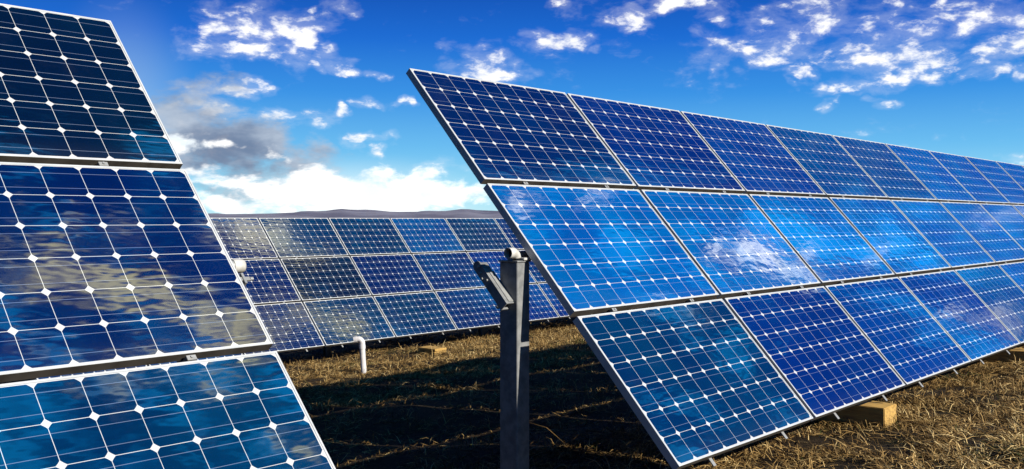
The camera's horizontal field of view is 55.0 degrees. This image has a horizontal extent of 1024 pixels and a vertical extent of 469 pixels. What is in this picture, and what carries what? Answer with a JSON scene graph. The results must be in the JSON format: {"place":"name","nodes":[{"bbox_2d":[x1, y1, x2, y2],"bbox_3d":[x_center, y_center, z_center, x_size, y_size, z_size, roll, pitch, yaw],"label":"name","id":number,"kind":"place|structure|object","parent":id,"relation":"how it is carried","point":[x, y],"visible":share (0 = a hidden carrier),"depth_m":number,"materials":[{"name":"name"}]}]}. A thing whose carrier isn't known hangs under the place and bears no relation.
{"place":"outdoors","nodes":[
{"label":"outdoors","id":0,"kind":"place"},
{"bbox_2d":[208,209,502,218],"bbox_3d":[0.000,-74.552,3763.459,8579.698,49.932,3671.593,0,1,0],"label":"hills","id":1,"kind":"structure","parent":0,"point":[349,213],"depth_m":3465.42,"materials":[{"name":"grey"}]},
{"bbox_2d":[0,252,1023,468],"bbox_3d":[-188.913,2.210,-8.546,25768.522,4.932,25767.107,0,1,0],"label":"ground","id":2,"kind":"structure","parent":0,"point":[390,460],"depth_m":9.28,"materials":[{"name":"brown plant"}]},
{"bbox_2d":[0,3,335,468],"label":"solar array","id":3,"kind":"object","parent":2,"relation":"on","point":[114,254],"visible":1,"depth_m":3.74,"materials":[{"name":"blue"}]},
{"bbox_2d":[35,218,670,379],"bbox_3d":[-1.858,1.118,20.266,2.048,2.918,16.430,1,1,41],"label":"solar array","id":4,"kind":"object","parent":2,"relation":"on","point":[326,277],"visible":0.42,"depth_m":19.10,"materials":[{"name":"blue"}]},
{"bbox_2d":[353,336,365,372],"bbox_3d":[-2.332,1.886,15.122,0.205,0.649,0.100,0,1,0],"label":"vent pipe","id":5,"kind":"object","parent":2,"relation":"on","point":[361,341],"visible":0.95,"depth_m":15.08,"materials":[{"name":"white plastic"}]},
{"bbox_2d":[417,346,446,354],"bbox_3d":[-1.459,2.113,17.935,0.470,0.117,0.328,1,1,41],"label":"timber block","id":6,"kind":"object","parent":2,"relation":"on","point":[428,349],"depth_m":17.84,"materials":[{"name":"beige wood"}]},
{"bbox_2d":[473,248,530,468],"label":"steel post","id":7,"kind":"object","parent":2,"relation":"on","point":[508,291],"visible":1,"depth_m":5.65,"materials":[{"name":"metal"}]},
{"bbox_2d":[406,68,1023,468],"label":"solar array","id":8,"kind":"object","parent":2,"relation":"on","point":[607,209],"visible":0.98,"depth_m":7.25,"materials":[{"name":"blue"}]},
{"bbox_2d":[816,400,896,427],"bbox_3d":[2.730,1.448,8.079,0.763,0.181,0.279,1,1,41],"label":"timber block","id":9,"kind":"object","parent":2,"relation":"on","point":[872,412],"depth_m":7.86,"materials":[{"name":"beige wood"}]},
{"bbox_2d":[979,347,1023,363],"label":"timber block","id":10,"kind":"object","parent":2,"relation":"on","point":[1018,353],"depth_m":11.07,"materials":[{"name":"brown wood"}]},
{"bbox_2d":[0,0,1023,213],"label":"sky","id":11,"kind":"structure","parent":0,"point":[266,106],"materials":[{"name":"blue"}]}
]}

